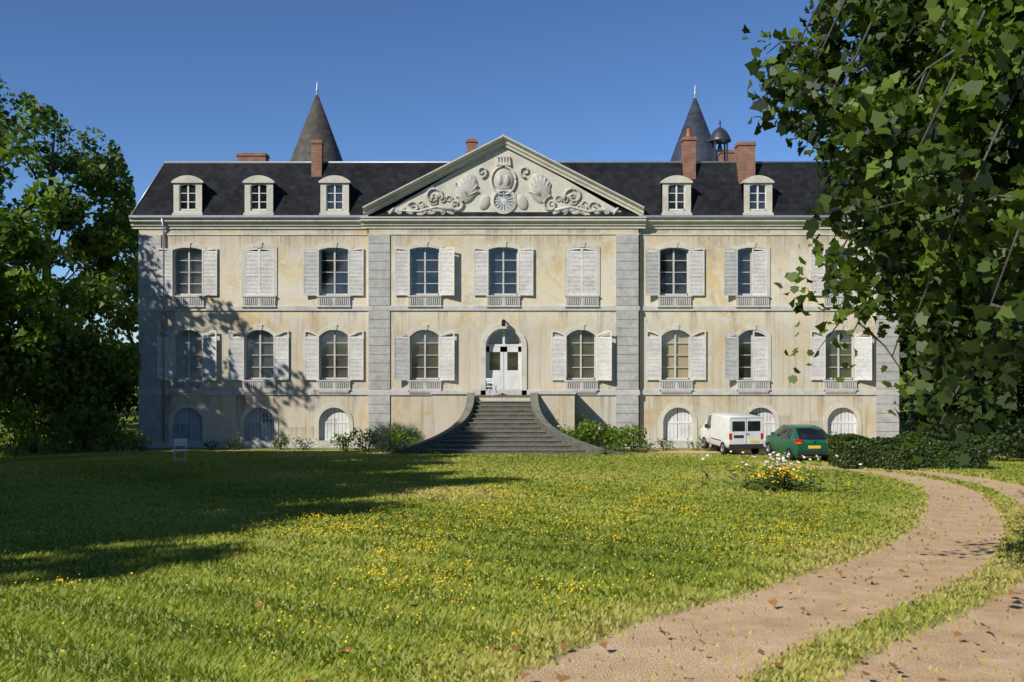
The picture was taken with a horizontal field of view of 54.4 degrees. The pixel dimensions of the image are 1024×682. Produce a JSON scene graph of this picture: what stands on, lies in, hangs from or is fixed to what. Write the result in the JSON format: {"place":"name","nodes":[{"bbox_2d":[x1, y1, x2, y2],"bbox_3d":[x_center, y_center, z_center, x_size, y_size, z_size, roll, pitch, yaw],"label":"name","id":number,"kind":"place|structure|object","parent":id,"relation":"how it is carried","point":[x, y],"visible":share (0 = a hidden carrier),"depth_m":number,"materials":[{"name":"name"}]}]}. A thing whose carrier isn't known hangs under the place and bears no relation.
{"place":"outdoors","nodes":[
{"label":"outdoors","id":0,"kind":"place"},
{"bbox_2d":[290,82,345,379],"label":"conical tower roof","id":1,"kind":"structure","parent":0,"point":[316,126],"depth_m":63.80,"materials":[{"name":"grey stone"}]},
{"bbox_2d":[0,0,899,342],"label":"sky","id":2,"kind":"structure","parent":0,"point":[163,80],"materials":[{"name":"blue"}]},
{"bbox_2d":[139,228,875,440],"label":"chateau walls","id":3,"kind":"structure","parent":0,"point":[296,415],"depth_m":50.67,"materials":[{"name":"beige paint"}]},
{"bbox_2d":[131,161,863,216],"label":"roof","id":4,"kind":"structure","parent":3,"relation":"on","point":[716,188],"depth_m":51.10,"materials":[{"name":"black stone"}]},
{"bbox_2d":[171,175,773,214],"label":"dormer windows","id":5,"kind":"structure","parent":4,"relation":"on","point":[339,186],"depth_m":50.41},
{"bbox_2d":[236,129,755,183],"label":"chimneys","id":6,"kind":"object","parent":4,"relation":"on","point":[742,154],"visible":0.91,"depth_m":51.28,"materials":[{"name":"red brick"}]},
{"bbox_2d":[708,120,730,160],"bbox_3d":[11.624,-10.975,55.672,1.280,2.831,1.280,0,0,0],"label":"cupola","id":7,"kind":"object","parent":4,"relation":"on","point":[719,135],"visible":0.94,"depth_m":55.37,"materials":[{"name":"grey metal"}]},
{"bbox_2d":[362,133,643,214],"bbox_3d":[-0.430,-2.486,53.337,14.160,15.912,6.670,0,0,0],"label":"pediment","id":8,"kind":"structure","parent":3,"relation":"on","point":[503,174],"depth_m":50.40,"materials":[{"name":"beige stone"}]},
{"bbox_2d":[175,247,852,379],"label":"windows","id":9,"kind":"structure","parent":3,"relation":"in","point":[503,270],"depth_m":50.97,"materials":[{"name":"glass"}]},
{"bbox_2d":[157,247,871,380],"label":"shutters","id":10,"kind":"object","parent":3,"relation":"attached to","point":[581,272],"visible":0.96,"depth_m":50.55,"materials":[{"name":"white wood"}]},
{"bbox_2d":[174,329,855,440],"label":"chateau doors","id":11,"kind":"structure","parent":3,"relation":"in","point":[503,358],"depth_m":50.89,"materials":[{"name":"white wood"}]},
{"bbox_2d":[0,450,1023,681],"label":"grass","id":12,"kind":"structure","parent":0,"point":[155,505],"depth_m":12.03,"materials":[{"name":"green plant"}]},
{"bbox_2d":[0,343,1023,681],"bbox_3d":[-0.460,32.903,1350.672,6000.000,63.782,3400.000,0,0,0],"label":"ground","id":13,"kind":"structure","parent":0,"point":[790,631],"depth_m":8.74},
{"bbox_2d":[0,348,7,375],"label":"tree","id":14,"kind":"object","parent":13,"relation":"on","point":[2,364],"visible":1,"depth_m":40.69,"materials":[{"name":"green plant"}]},
{"bbox_2d":[0,97,30,319],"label":"tree","id":15,"kind":"object","parent":13,"relation":"on","point":[6,164],"visible":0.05,"depth_m":56.29,"materials":[{"name":"green plant"}]},
{"bbox_2d":[0,75,47,221],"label":"tree","id":16,"kind":"object","parent":13,"relation":"on","point":[21,95],"visible":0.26,"depth_m":64.43,"materials":[{"name":"green plant"}]},
{"bbox_2d":[0,408,76,456],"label":"bush","id":17,"kind":"object","parent":13,"relation":"on","point":[20,436],"visible":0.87,"depth_m":46.01,"materials":[{"name":"green plant"}]},
{"bbox_2d":[0,121,78,364],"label":"tree","id":18,"kind":"object","parent":13,"relation":"on","point":[22,243],"visible":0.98,"depth_m":43.61,"materials":[{"name":"green plant"}]},
{"bbox_2d":[0,273,111,452],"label":"tree","id":19,"kind":"object","parent":13,"relation":"on","point":[66,329],"visible":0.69,"depth_m":47.00,"materials":[{"name":"green plant"}]},
{"bbox_2d":[0,94,138,431],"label":"tree","id":20,"kind":"object","parent":13,"relation":"on","point":[93,168],"visible":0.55,"depth_m":58.39,"materials":[{"name":"green plant"}]},
{"bbox_2d":[0,348,138,440],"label":"undergrowth","id":21,"kind":"object","parent":13,"relation":"on","point":[124,406],"visible":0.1,"depth_m":51.25,"materials":[{"name":"green plant"}]},
{"bbox_2d":[35,327,140,451],"bbox_3d":[-21.207,2.465,50.204,5.183,6.274,5.845,0,0,-25],"label":"tree","id":22,"kind":"object","parent":13,"relation":"on","point":[120,363],"visible":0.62,"depth_m":49.14,"materials":[{"name":"green plant"}]},
{"bbox_2d":[59,140,138,366],"bbox_3d":[-27.189,-5.261,64.474,6.306,14.624,12.716,0,0,-22],"label":"tree","id":23,"kind":"object","parent":13,"relation":"on","point":[128,322],"visible":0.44,"depth_m":62.87,"materials":[{"name":"green plant"}]},
{"bbox_2d":[60,240,137,310],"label":"tree","id":24,"kind":"object","parent":13,"relation":"on","point":[99,272],"visible":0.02,"depth_m":80.43,"materials":[{"name":"green plant"}]},
{"bbox_2d":[74,409,153,451],"bbox_3d":[-19.904,4.399,48.644,4.920,2.106,2.579,0,0,34],"label":"corner bush","id":25,"kind":"object","parent":13,"relation":"on","point":[106,431],"visible":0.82,"depth_m":47.84,"materials":[{"name":"green plant"}]},
{"bbox_2d":[173,438,186,460],"bbox_3d":[-11.843,3.913,35.513,0.440,0.883,0.478,0,0,-25],"label":"garden chair","id":26,"kind":"object","parent":13,"relation":"on","point":[183,441],"visible":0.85,"depth_m":35.42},
{"bbox_2d":[204,435,311,449],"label":"shrubs","id":27,"kind":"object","parent":13,"relation":"on","point":[302,442],"depth_m":49.33,"materials":[{"name":"plant"}]},
{"bbox_2d":[327,421,425,450],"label":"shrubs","id":28,"kind":"object","parent":13,"relation":"on","point":[393,434],"visible":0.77,"depth_m":48.08,"materials":[{"name":"green plant"}]},
{"bbox_2d":[1,468,899,681],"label":"lawn flowers","id":29,"kind":"object","parent":13,"relation":"on","point":[383,568],"visible":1,"depth_m":13.79,"materials":[{"name":"yellow plant"}]},
{"bbox_2d":[380,390,627,454],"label":"entrance staircase","id":30,"kind":"structure","parent":13,"relation":"on","point":[470,422],"depth_m":46.34,"materials":[{"name":"grey stone"}]},
{"bbox_2d":[129,215,899,447],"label":"stone trim","id":31,"kind":"structure","parent":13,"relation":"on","point":[628,391],"depth_m":50.52,"materials":[{"name":"grey stone"}]},
{"bbox_2d":[486,378,497,395],"bbox_3d":[-1.014,2.294,49.664,0.440,0.883,0.478,0,0,30],"label":"garden chair","id":32,"kind":"object","parent":31,"relation":"on","point":[489,379],"visible":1,"depth_m":49.56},
{"bbox_2d":[331,434,719,454],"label":"shrubs","id":33,"kind":"object","parent":13,"relation":"on","point":[626,447],"visible":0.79,"depth_m":46.00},
{"bbox_2d":[559,415,655,451],"bbox_3d":[3.950,4.490,47.994,6.052,1.836,2.639,0,0,-24],"label":"hydrangea","id":34,"kind":"object","parent":13,"relation":"on","point":[624,434],"visible":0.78,"depth_m":47.90,"materials":[{"name":"green plant"}]},
{"bbox_2d":[238,512,1022,681],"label":"fallen leaves","id":35,"kind":"object","parent":13,"relation":"on","point":[857,657],"visible":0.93,"depth_m":7.52,"materials":[{"name":"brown plant"}]},
{"bbox_2d":[699,413,762,454],"bbox_3d":[10.520,4.408,48.092,2.040,1.836,4.190,0,0,-9],"label":"white van","id":36,"kind":"object","parent":13,"relation":"on","point":[724,431],"visible":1,"depth_m":46.18,"materials":[{"name":"paint"}]},
{"bbox_2d":[701,451,864,493],"bbox_3d":[6.133,3.091,23.238,3.469,1.173,2.258,0,0,-17],"label":"wildflower clump","id":37,"kind":"object","parent":13,"relation":"on","point":[780,478],"visible":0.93,"depth_m":23.04,"materials":[{"name":"green"}]},
{"bbox_2d":[765,424,828,460],"bbox_3d":[12.073,4.234,42.180,1.940,1.426,3.890,0,0,-5],"label":"car","id":38,"kind":"object","parent":13,"relation":"on","point":[799,440],"visible":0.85,"depth_m":40.70,"materials":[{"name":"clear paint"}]},
{"bbox_2d":[742,0,1023,469],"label":"plane tree","id":39,"kind":"object","parent":13,"relation":"on","point":[929,112],"visible":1,"depth_m":8.64,"materials":[{"name":"green plant"}]},
{"bbox_2d":[827,430,988,469],"bbox_3d":[14.705,4.135,37.100,5.472,1.667,2.113,0,0,0],"label":"hedge","id":40,"kind":"object","parent":13,"relation":"on","point":[852,450],"visible":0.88,"depth_m":36.18,"materials":[{"name":"green plant"}]},
{"bbox_2d":[899,235,928,376],"bbox_3d":[26.728,-5.535,60.688,6.240,15.691,10.818,0,0,21],"label":"tree","id":41,"kind":"object","parent":13,"relation":"on","point":[904,369],"depth_m":60.52,"materials":[{"name":"green plant"}]},
{"bbox_2d":[890,372,1023,457],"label":"undergrowth","id":42,"kind":"object","parent":13,"relation":"on","point":[936,424],"visible":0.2,"depth_m":48.35,"materials":[{"name":"green plant"}]},
{"bbox_2d":[898,252,1023,449],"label":"tree","id":43,"kind":"object","parent":13,"relation":"on","point":[979,410],"visible":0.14,"depth_m":48.73,"materials":[{"name":"green plant"}]},
{"bbox_2d":[970,424,1023,461],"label":"bush","id":44,"kind":"object","parent":13,"relation":"on","point":[994,443],"visible":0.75,"depth_m":44.25,"materials":[{"name":"green plant"}]},
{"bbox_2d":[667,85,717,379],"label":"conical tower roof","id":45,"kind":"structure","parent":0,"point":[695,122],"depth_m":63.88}
]}

